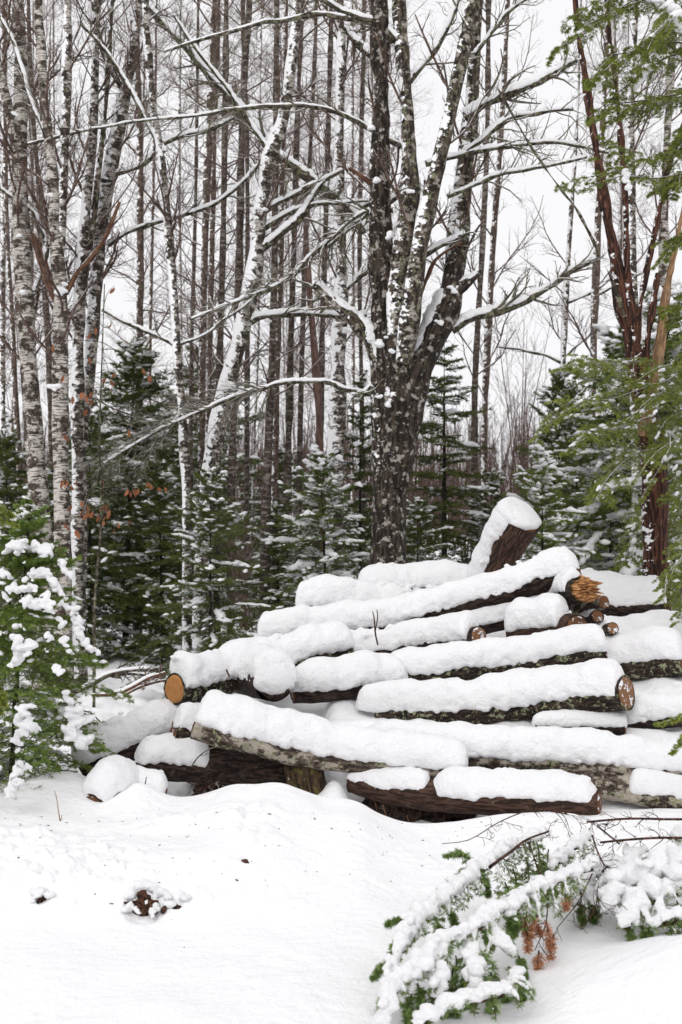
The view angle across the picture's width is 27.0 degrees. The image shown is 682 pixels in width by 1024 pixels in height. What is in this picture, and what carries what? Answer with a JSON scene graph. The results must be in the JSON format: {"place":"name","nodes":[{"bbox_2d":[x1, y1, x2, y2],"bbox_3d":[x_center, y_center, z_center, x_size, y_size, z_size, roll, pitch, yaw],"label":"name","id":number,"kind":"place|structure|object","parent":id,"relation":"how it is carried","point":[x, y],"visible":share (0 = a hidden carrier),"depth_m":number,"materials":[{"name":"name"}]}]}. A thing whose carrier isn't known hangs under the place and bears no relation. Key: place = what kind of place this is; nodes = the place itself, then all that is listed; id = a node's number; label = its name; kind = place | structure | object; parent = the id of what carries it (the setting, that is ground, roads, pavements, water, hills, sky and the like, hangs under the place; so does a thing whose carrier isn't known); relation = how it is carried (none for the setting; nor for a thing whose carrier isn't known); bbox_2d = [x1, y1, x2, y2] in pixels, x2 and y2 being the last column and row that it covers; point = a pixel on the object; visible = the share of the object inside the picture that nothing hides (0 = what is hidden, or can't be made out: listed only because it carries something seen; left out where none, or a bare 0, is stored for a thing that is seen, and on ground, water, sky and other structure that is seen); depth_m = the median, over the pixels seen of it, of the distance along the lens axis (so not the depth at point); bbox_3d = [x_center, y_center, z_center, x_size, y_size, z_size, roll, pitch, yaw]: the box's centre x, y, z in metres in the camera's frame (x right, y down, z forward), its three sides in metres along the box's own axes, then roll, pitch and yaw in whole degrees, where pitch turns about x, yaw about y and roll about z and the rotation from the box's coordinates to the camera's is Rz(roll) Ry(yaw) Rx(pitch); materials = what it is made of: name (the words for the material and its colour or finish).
{"place":"outdoors","nodes":[
{"label":"outdoors","id":0,"kind":"place"},
{"bbox_2d":[217,477,263,636],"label":"fir tree","id":1,"kind":"object","parent":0,"point":[241,577],"visible":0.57,"depth_m":13.46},
{"bbox_2d":[0,516,681,1023],"bbox_3d":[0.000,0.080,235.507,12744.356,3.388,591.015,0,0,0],"label":"ground","id":2,"kind":"structure","parent":0,"point":[288,926],"depth_m":5.65,"materials":[{"name":"snow"}]},
{"bbox_2d":[0,426,52,664],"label":"fir tree","id":3,"kind":"object","parent":2,"relation":"on","point":[9,442],"visible":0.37,"depth_m":14.77,"materials":[{"name":"green plant"}]},
{"bbox_2d":[0,0,71,603],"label":"slim tree","id":4,"kind":"object","parent":2,"relation":"on","point":[14,385],"visible":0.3,"depth_m":15.98,"materials":[{"name":"grey plant"}]},
{"bbox_2d":[0,0,96,690],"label":"birch tree","id":5,"kind":"object","parent":2,"relation":"on","point":[38,489],"visible":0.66,"depth_m":11.94,"materials":[{"name":"grey plant"}]},
{"bbox_2d":[0,0,108,392],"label":"slim tree","id":6,"kind":"object","parent":2,"relation":"on","point":[44,380],"visible":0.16,"depth_m":35.29,"materials":[{"name":"grey plant"}]},
{"bbox_2d":[0,0,109,605],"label":"slim tree","id":7,"kind":"object","parent":2,"relation":"on","point":[3,384],"visible":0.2,"depth_m":19.72,"materials":[{"name":"plant"}]},
{"bbox_2d":[0,0,110,541],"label":"slim tree","id":8,"kind":"object","parent":2,"relation":"on","point":[47,344],"visible":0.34,"depth_m":15.47,"materials":[{"name":"grey plant"}]},
{"bbox_2d":[0,0,120,696],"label":"birch tree","id":9,"kind":"object","parent":2,"relation":"on","point":[54,226],"visible":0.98,"depth_m":11.56,"materials":[{"name":"grey plant"}]},
{"bbox_2d":[0,467,121,665],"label":"fir tree","id":10,"kind":"object","parent":2,"relation":"on","point":[49,476],"visible":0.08,"depth_m":14.17,"materials":[{"name":"green plant"}]},
{"bbox_2d":[0,0,133,413],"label":"slim tree","id":11,"kind":"object","parent":2,"relation":"on","point":[53,87],"visible":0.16,"depth_m":42.70,"materials":[{"name":"grey plant"}]},
{"bbox_2d":[0,495,134,800],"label":"spruce tree","id":12,"kind":"object","parent":2,"relation":"on","point":[19,649],"visible":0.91,"depth_m":7.09,"materials":[{"name":"green plant"}]},
{"bbox_2d":[24,0,158,683],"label":"birch tree","id":13,"kind":"object","parent":2,"relation":"on","point":[87,232],"visible":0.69,"depth_m":12.17,"materials":[{"name":"white plant"}]},
{"bbox_2d":[6,389,181,664],"bbox_3d":[-2.528,0.362,14.405,1.721,3.233,1.975,0,0,16],"label":"fir tree","id":14,"kind":"object","parent":2,"relation":"on","point":[108,636],"visible":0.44,"depth_m":14.42,"materials":[{"name":"green plant"}]},
{"bbox_2d":[51,284,166,706],"bbox_3d":[-1.788,-0.099,10.980,0.896,3.297,0.618,0,0,0],"label":"beech sapling","id":15,"kind":"object","parent":2,"relation":"on","point":[104,508],"visible":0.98,"depth_m":10.89,"materials":[{"name":"brown plant"}]},
{"bbox_2d":[29,880,190,917],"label":"snow crumbs","id":16,"kind":"object","parent":2,"relation":"on","point":[156,889],"visible":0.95,"depth_m":5.66,"materials":[{"name":"white"}]},
{"bbox_2d":[82,755,138,802],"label":"log","id":17,"kind":"object","parent":2,"relation":"on","point":[107,778],"visible":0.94,"depth_m":6.91,"materials":[{"name":"white plant"}]},
{"bbox_2d":[72,660,163,694],"bbox_3d":[-1.633,1.205,10.400,0.670,0.270,0.180,0,0,0],"label":"fallen branch","id":18,"kind":"object","parent":2,"relation":"on","point":[118,672],"visible":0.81,"depth_m":10.39,"materials":[{"name":"white plant"}]},
{"bbox_2d":[71,696,184,775],"bbox_3d":[-1.111,1.216,7.681,0.705,0.421,0.244,0,0,-23],"label":"log","id":19,"kind":"object","parent":2,"relation":"on","point":[128,733],"visible":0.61,"depth_m":7.58,"materials":[{"name":"brown plant"}]},
{"bbox_2d":[163,620,354,704],"bbox_3d":[-0.463,0.845,8.125,1.244,0.410,0.300,0,0,-38],"label":"log","id":20,"kind":"object","parent":19,"relation":"on","point":[194,677],"visible":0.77,"depth_m":7.98,"materials":[{"name":"brown plant"}]},
{"bbox_2d":[221,639,296,701],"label":"log","id":21,"kind":"object","parent":20,"relation":"on","point":[266,672],"visible":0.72,"depth_m":7.72,"materials":[{"name":"brown plant"}]},
{"bbox_2d":[67,1,215,648],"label":"slim tree","id":22,"kind":"object","parent":2,"relation":"on","point":[140,211],"visible":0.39,"depth_m":15.97,"materials":[{"name":"grey plant"}]},
{"bbox_2d":[69,335,226,659],"bbox_3d":[-2.350,0.002,15.620,2.338,3.866,2.469,0,0,-38],"label":"fir tree","id":23,"kind":"object","parent":2,"relation":"on","point":[128,368],"visible":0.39,"depth_m":15.38,"materials":[{"name":"green plant"}]},
{"bbox_2d":[101,2,195,435],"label":"slim tree","id":24,"kind":"object","parent":2,"relation":"on","point":[144,221],"visible":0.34,"depth_m":45.61,"materials":[{"name":"grey plant"}]},
{"bbox_2d":[73,0,224,446],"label":"slim tree","id":25,"kind":"object","parent":2,"relation":"on","point":[125,148],"visible":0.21,"depth_m":32.16,"materials":[{"name":"plant"}]},
{"bbox_2d":[87,455,228,666],"bbox_3d":[-1.799,0.612,14.426,1.543,2.416,1.461,0,0,43],"label":"fir tree","id":26,"kind":"object","parent":2,"relation":"on","point":[158,476],"visible":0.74,"depth_m":14.35,"materials":[{"name":"green plant"}]},
{"bbox_2d":[81,0,236,633],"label":"slim tree","id":27,"kind":"object","parent":2,"relation":"on","point":[151,292],"visible":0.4,"depth_m":17.98,"materials":[{"name":"grey plant"}]},
{"bbox_2d":[57,0,262,683],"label":"birch tree","id":28,"kind":"object","parent":2,"relation":"on","point":[115,144],"visible":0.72,"depth_m":12.36,"materials":[{"name":"white plant"}]},
{"bbox_2d":[71,0,273,650],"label":"birch tree","id":29,"kind":"object","parent":2,"relation":"on","point":[171,256],"visible":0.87,"depth_m":11.77,"materials":[{"name":"white plant"}]},
{"bbox_2d":[126,0,253,418],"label":"slim tree","id":30,"kind":"object","parent":2,"relation":"on","point":[179,104],"visible":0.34,"depth_m":39.43,"materials":[{"name":"plant"}]},
{"bbox_2d":[112,0,270,598],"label":"slim tree","id":31,"kind":"object","parent":2,"relation":"on","point":[193,249],"visible":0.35,"depth_m":17.48,"materials":[{"name":"grey plant"}]},
{"bbox_2d":[114,0,284,500],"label":"slim tree","id":32,"kind":"object","parent":2,"relation":"on","point":[202,381],"visible":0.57,"depth_m":15.96,"materials":[{"name":"grey plant"}]},
{"bbox_2d":[92,346,309,615],"bbox_3d":[-1.834,-0.134,20.786,3.775,4.675,3.290,0,0,15],"label":"fir tree","id":33,"kind":"object","parent":2,"relation":"on","point":[240,458],"visible":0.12,"depth_m":20.52,"materials":[{"name":"green plant"}]},
{"bbox_2d":[121,465,284,698],"bbox_3d":[-0.974,0.734,11.375,1.312,2.230,1.505,0,0,-36],"label":"fir tree","id":34,"kind":"object","parent":2,"relation":"on","point":[205,516],"visible":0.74,"depth_m":11.33,"materials":[{"name":"green plant"}]},
{"bbox_2d":[134,732,285,785],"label":"log","id":35,"kind":"object","parent":2,"relation":"on","point":[171,756],"visible":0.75,"depth_m":7.41,"materials":[{"name":"wood"}]},
{"bbox_2d":[170,702,218,747],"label":"log","id":36,"kind":"object","parent":35,"relation":"on","point":[182,724],"visible":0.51,"depth_m":7.41,"materials":[{"name":"white plant"}]},
{"bbox_2d":[147,0,294,446],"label":"slim tree","id":37,"kind":"object","parent":2,"relation":"on","point":[212,248],"visible":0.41,"depth_m":16.97,"materials":[{"name":"grey plant"}]},
{"bbox_2d":[132,0,316,634],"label":"slim tree","id":38,"kind":"object","parent":2,"relation":"on","point":[232,460],"visible":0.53,"depth_m":14.97,"materials":[{"name":"grey plant"}]},
{"bbox_2d":[167,0,306,637],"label":"slim tree","id":39,"kind":"object","parent":2,"relation":"on","point":[247,422],"visible":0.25,"depth_m":16.97,"materials":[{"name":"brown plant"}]},
{"bbox_2d":[168,0,314,644],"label":"slim tree","id":40,"kind":"object","parent":2,"relation":"on","point":[223,233],"visible":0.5,"depth_m":15.47,"materials":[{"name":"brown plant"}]},
{"bbox_2d":[127,0,395,573],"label":"birch tree","id":41,"kind":"object","parent":2,"relation":"on","point":[336,431],"visible":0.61,"depth_m":13.36,"materials":[{"name":"grey plant"}]},
{"bbox_2d":[214,500,314,636],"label":"fir tree","id":42,"kind":"object","parent":2,"relation":"on","point":[280,554],"visible":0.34,"depth_m":14.52,"materials":[{"name":"green plant"}]},
{"bbox_2d":[164,0,368,649],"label":"birch tree","id":43,"kind":"object","parent":2,"relation":"on","point":[261,241],"visible":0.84,"depth_m":12.16,"materials":[{"name":"white plant"}]},
{"bbox_2d":[196,0,353,617],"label":"slim tree","id":44,"kind":"object","parent":2,"relation":"on","point":[265,519],"visible":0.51,"depth_m":14.47,"materials":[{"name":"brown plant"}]},
{"bbox_2d":[186,0,366,615],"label":"slim tree","id":45,"kind":"object","parent":2,"relation":"on","point":[256,379],"visible":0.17,"depth_m":21.03,"materials":[{"name":"plant"}]},
{"bbox_2d":[229,1,333,560],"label":"slim tree","id":46,"kind":"object","parent":2,"relation":"on","point":[288,259],"visible":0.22,"depth_m":40.58,"materials":[{"name":"grey wood"}]},
{"bbox_2d":[220,448,351,617],"bbox_3d":[-0.735,0.498,21.348,2.068,2.982,2.373,0,0,-45],"label":"fir tree","id":47,"kind":"object","parent":2,"relation":"on","point":[293,480],"visible":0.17,"depth_m":21.24,"materials":[{"name":"green plant"}]},
{"bbox_2d":[205,0,370,608],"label":"slim tree","id":48,"kind":"object","parent":2,"relation":"on","point":[274,476],"visible":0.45,"depth_m":14.77,"materials":[{"name":"grey plant"}]},
{"bbox_2d":[226,0,366,606],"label":"slim tree","id":49,"kind":"object","parent":2,"relation":"on","point":[287,467],"visible":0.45,"depth_m":15.17,"materials":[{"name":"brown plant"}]},
{"bbox_2d":[229,0,369,602],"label":"slim tree","id":50,"kind":"object","parent":2,"relation":"on","point":[300,407],"visible":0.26,"depth_m":16.47,"materials":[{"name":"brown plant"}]},
{"bbox_2d":[284,764,326,794],"bbox_3d":[-0.186,1.429,7.452,0.254,0.378,0.267,0,0,0],"label":"stump","id":51,"kind":"object","parent":2,"relation":"on","point":[310,780],"visible":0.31,"depth_m":7.35,"materials":[{"name":"wood"}]},
{"bbox_2d":[303,225,325,571],"bbox_3d":[-0.270,-0.697,15.001,0.261,4.657,0.092,0,0,0],"label":"dead snag","id":52,"kind":"object","parent":2,"relation":"on","point":[317,391],"visible":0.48,"depth_m":14.97,"materials":[{"name":"grey wood"}]},
{"bbox_2d":[260,444,369,606],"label":"fir tree","id":53,"kind":"object","parent":2,"relation":"on","point":[316,464],"visible":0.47,"depth_m":12.51,"materials":[{"name":"green plant"}]},
{"bbox_2d":[248,0,395,571],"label":"slim tree","id":54,"kind":"object","parent":2,"relation":"on","point":[326,158],"visible":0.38,"depth_m":15.48,"materials":[{"name":"grey plant"}]},
{"bbox_2d":[26,0,641,564],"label":"maple tree","id":55,"kind":"object","parent":2,"relation":"on","point":[402,344],"visible":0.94,"depth_m":11.53,"materials":[{"name":"black plant"}]},
{"bbox_2d":[193,783,476,822],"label":"bark litter","id":56,"kind":"object","parent":2,"relation":"on","point":[400,813],"visible":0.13,"depth_m":7.37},
{"bbox_2d":[5,371,681,548],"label":"thicket","id":57,"kind":"object","parent":2,"relation":"on","point":[306,450],"visible":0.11,"depth_m":68.70,"materials":[{"name":"grey plant"}]},
{"bbox_2d":[290,650,407,703],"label":"log","id":58,"kind":"object","parent":2,"relation":"on","point":[324,679],"visible":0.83,"depth_m":8.05,"materials":[{"name":"brown plant"}]},
{"bbox_2d":[284,0,430,563],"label":"slim tree","id":59,"kind":"object","parent":2,"relation":"on","point":[352,138],"visible":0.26,"depth_m":34.34,"materials":[{"name":"grey plant"}]},
{"bbox_2d":[343,370,372,575],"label":"fir tree","id":60,"kind":"object","parent":2,"relation":"on","point":[367,488],"visible":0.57,"depth_m":16.46,"materials":[{"name":"green plant"}]},
{"bbox_2d":[284,0,435,567],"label":"slim tree","id":61,"kind":"object","parent":2,"relation":"on","point":[361,150],"visible":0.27,"depth_m":16.98,"materials":[{"name":"grey plant"}]},
{"bbox_2d":[295,574,436,606],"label":"log","id":62,"kind":"object","parent":2,"relation":"on","point":[322,590],"visible":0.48,"depth_m":9.42,"materials":[{"name":"brown plant"}]},
{"bbox_2d":[350,610,485,653],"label":"log","id":63,"kind":"object","parent":2,"relation":"on","point":[444,628],"visible":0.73,"depth_m":8.58,"materials":[{"name":"brown plant"}]},
{"bbox_2d":[406,495,455,562],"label":"fir tree","id":64,"kind":"object","parent":2,"relation":"on","point":[414,511],"visible":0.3,"depth_m":13.35,"materials":[{"name":"green plant"}]},
{"bbox_2d":[370,341,495,562],"bbox_3d":[1.068,-0.152,15.026,1.540,3.502,1.348,0,0,-29],"label":"fir tree","id":65,"kind":"object","parent":2,"relation":"on","point":[445,494],"visible":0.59,"depth_m":14.95,"materials":[{"name":"green plant"}]},
{"bbox_2d":[405,936,536,1023],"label":"fallen bough","id":66,"kind":"object","parent":2,"relation":"on","point":[473,994],"visible":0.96,"depth_m":4.47,"materials":[{"name":"green plant"}]},
{"bbox_2d":[426,0,516,556],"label":"slim tree","id":67,"kind":"object","parent":2,"relation":"on","point":[477,346],"visible":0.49,"depth_m":16.97,"materials":[{"name":"grey plant"}]},
{"bbox_2d":[346,766,601,815],"bbox_3d":[0.656,1.417,7.222,1.311,0.258,0.221,0,0,14],"label":"log","id":68,"kind":"object","parent":2,"relation":"on","point":[473,790],"visible":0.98,"depth_m":7.14,"materials":[{"name":"brown plant"}]},
{"bbox_2d":[190,689,467,777],"bbox_3d":[-0.059,1.144,7.336,1.432,0.468,0.219,0,0,-4],"label":"log","id":69,"kind":"object","parent":68,"relation":"on","point":[286,736],"visible":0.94,"depth_m":7.28,"materials":[{"name":"white wood"}]},
{"bbox_2d":[429,387,520,563],"bbox_3d":[1.724,-0.110,20.071,1.077,3.402,2.094,0,0,-14],"label":"bare shrub","id":70,"kind":"object","parent":2,"relation":"on","point":[461,517],"visible":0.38,"depth_m":19.97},
{"bbox_2d":[455,467,524,564],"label":"fir tree","id":71,"kind":"object","parent":2,"relation":"on","point":[487,508],"visible":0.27,"depth_m":15.47,"materials":[{"name":"green plant"}]},
{"bbox_2d":[355,658,634,724],"bbox_3d":[0.842,0.991,7.881,1.540,0.400,0.319,0,0,16],"label":"log","id":72,"kind":"object","parent":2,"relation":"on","point":[591,685],"visible":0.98,"depth_m":7.80,"materials":[{"name":"white plant"}]},
{"bbox_2d":[446,0,546,528],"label":"slim tree","id":73,"kind":"object","parent":2,"relation":"on","point":[493,270],"visible":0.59,"depth_m":17.97,"materials":[{"name":"grey plant"}]},
{"bbox_2d":[369,801,627,983],"bbox_3d":[0.498,1.371,5.234,1.574,0.388,0.625,0,0,-45],"label":"fallen bough","id":74,"kind":"object","parent":2,"relation":"on","point":[411,925],"visible":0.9,"depth_m":5.25,"materials":[{"name":"green plant"}]},
{"bbox_2d":[371,854,627,1023],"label":"fallen bough","id":75,"kind":"object","parent":2,"relation":"on","point":[482,919],"visible":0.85,"depth_m":4.80,"materials":[{"name":"green plant"}]},
{"bbox_2d":[391,623,607,680],"bbox_3d":[0.912,0.840,8.281,1.280,0.384,0.221,0,0,0],"label":"log","id":76,"kind":"object","parent":2,"relation":"on","point":[477,658],"visible":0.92,"depth_m":8.21,"materials":[{"name":"brown plant"}]},
{"bbox_2d":[504,593,587,636],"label":"log","id":77,"kind":"object","parent":76,"relation":"on","point":[542,612],"visible":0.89,"depth_m":8.58,"materials":[{"name":"brown plant"}]},
{"bbox_2d":[471,595,538,633],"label":"log","id":78,"kind":"object","parent":2,"relation":"on","point":[490,619],"visible":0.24,"depth_m":8.85,"materials":[{"name":"brown plant"}]},
{"bbox_2d":[257,546,581,636],"bbox_3d":[0.484,0.535,8.933,2.033,0.648,0.232,0,0,6],"label":"log","id":79,"kind":"object","parent":78,"relation":"on","point":[535,574],"visible":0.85,"depth_m":8.87,"materials":[{"name":"white plant"}]},
{"bbox_2d":[547,566,604,605],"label":"log","id":80,"kind":"object","parent":79,"relation":"on","point":[571,585],"visible":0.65,"depth_m":8.56,"materials":[{"name":"brown wood"}]},
{"bbox_2d":[358,559,666,616],"bbox_3d":[1.230,0.566,10.278,2.217,0.456,0.299,0,0,3],"label":"log","id":81,"kind":"object","parent":2,"relation":"on","point":[626,595],"visible":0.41,"depth_m":10.18,"materials":[{"name":"brown plant"}]},
{"bbox_2d":[467,497,541,576],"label":"log","id":82,"kind":"object","parent":81,"relation":"on","point":[511,529],"visible":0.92,"depth_m":9.83,"materials":[{"name":"brown plant"}]},
{"bbox_2d":[478,294,613,557],"bbox_3d":[2.501,-0.646,18.799,1.376,4.539,2.274,0,0,-29],"label":"bare shrub","id":83,"kind":"object","parent":2,"relation":"on","point":[522,463],"visible":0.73,"depth_m":18.97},
{"bbox_2d":[503,444,599,569],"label":"fir tree","id":84,"kind":"object","parent":2,"relation":"on","point":[542,462],"visible":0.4,"depth_m":13.08,"materials":[{"name":"green plant"}]},
{"bbox_2d":[492,0,628,542],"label":"slim tree","id":85,"kind":"object","parent":2,"relation":"on","point":[564,322],"visible":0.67,"depth_m":17.98,"materials":[{"name":"grey plant"}]},
{"bbox_2d":[515,362,605,559],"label":"fir tree","id":86,"kind":"object","parent":2,"relation":"on","point":[558,381],"visible":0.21,"depth_m":17.02,"materials":[{"name":"green plant"}]},
{"bbox_2d":[452,0,681,627],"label":"cedar tree","id":87,"kind":"object","parent":2,"relation":"on","point":[657,523],"visible":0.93,"depth_m":10.31,"materials":[{"name":"green plant"}]},
{"bbox_2d":[531,709,627,735],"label":"log","id":88,"kind":"object","parent":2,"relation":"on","point":[615,723],"visible":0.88,"depth_m":7.65,"materials":[{"name":"brown plant"}]},
{"bbox_2d":[532,380,629,562],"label":"fir tree","id":89,"kind":"object","parent":2,"relation":"on","point":[573,428],"visible":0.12,"depth_m":15.94,"materials":[{"name":"green plant"}]},
{"bbox_2d":[548,828,648,927],"bbox_3d":[1.010,1.437,5.552,0.408,0.338,0.369,0,0,0],"label":"fallen bough","id":90,"kind":"object","parent":2,"relation":"on","point":[563,855],"visible":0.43,"depth_m":5.52,"materials":[{"name":"white plant"}]},
{"bbox_2d":[549,0,653,517],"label":"slim tree","id":91,"kind":"object","parent":2,"relation":"on","point":[596,293],"visible":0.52,"depth_m":16.96,"materials":[{"name":"brown plant"}]},
{"bbox_2d":[523,323,681,610],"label":"fir tree","id":92,"kind":"object","parent":2,"relation":"on","point":[613,351],"visible":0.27,"depth_m":14.41,"materials":[{"name":"green plant"}]},
{"bbox_2d":[536,279,681,610],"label":"fir tree","id":93,"kind":"object","parent":2,"relation":"on","point":[622,515],"visible":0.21,"depth_m":14.07,"materials":[{"name":"green plant"}]},
{"bbox_2d":[545,0,681,380],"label":"hemlock tree","id":94,"kind":"object","parent":2,"relation":"on","point":[658,42],"visible":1,"depth_m":8.00,"materials":[{"name":"green plant"}]},
{"bbox_2d":[563,0,680,464],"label":"slim tree","id":95,"kind":"object","parent":2,"relation":"on","point":[620,224],"visible":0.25,"depth_m":42.31,"materials":[{"name":"brown plant"}]},
{"bbox_2d":[567,768,681,808],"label":"log","id":96,"kind":"object","parent":2,"relation":"on","point":[646,787],"visible":0.85,"depth_m":7.30,"materials":[{"name":"brown wood"}]},
{"bbox_2d":[367,719,681,774],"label":"log","id":97,"kind":"object","parent":96,"relation":"on","point":[521,747],"visible":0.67,"depth_m":7.37,"materials":[{"name":"white wood"}]},
{"bbox_2d":[580,805,681,940],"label":"fallen bough","id":98,"kind":"object","parent":2,"relation":"on","point":[663,861],"visible":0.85,"depth_m":5.26,"materials":[{"name":"white plant"}]},
{"bbox_2d":[605,625,681,680],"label":"log","id":99,"kind":"object","parent":2,"relation":"on","point":[649,652],"visible":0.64,"depth_m":8.43,"materials":[{"name":"brown plant"}]},
{"bbox_2d":[616,691,681,728],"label":"log","id":100,"kind":"object","parent":2,"relation":"on","point":[646,711],"visible":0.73,"depth_m":7.72,"materials":[{"name":"brown plant"}]},
{"bbox_2d":[618,0,681,489],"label":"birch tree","id":101,"kind":"object","parent":2,"relation":"on","point":[662,266],"visible":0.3,"depth_m":14.46,"materials":[{"name":"brown plant"}]},
{"bbox_2d":[622,1,681,575],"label":"birch tree","id":102,"kind":"object","parent":2,"relation":"on","point":[633,35],"visible":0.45,"depth_m":13.96,"materials":[{"name":"brown plant"}]},
{"bbox_2d":[0,0,681,507],"label":"sky","id":103,"kind":"structure","parent":0,"point":[555,205],"materials":[{"name":"white"}]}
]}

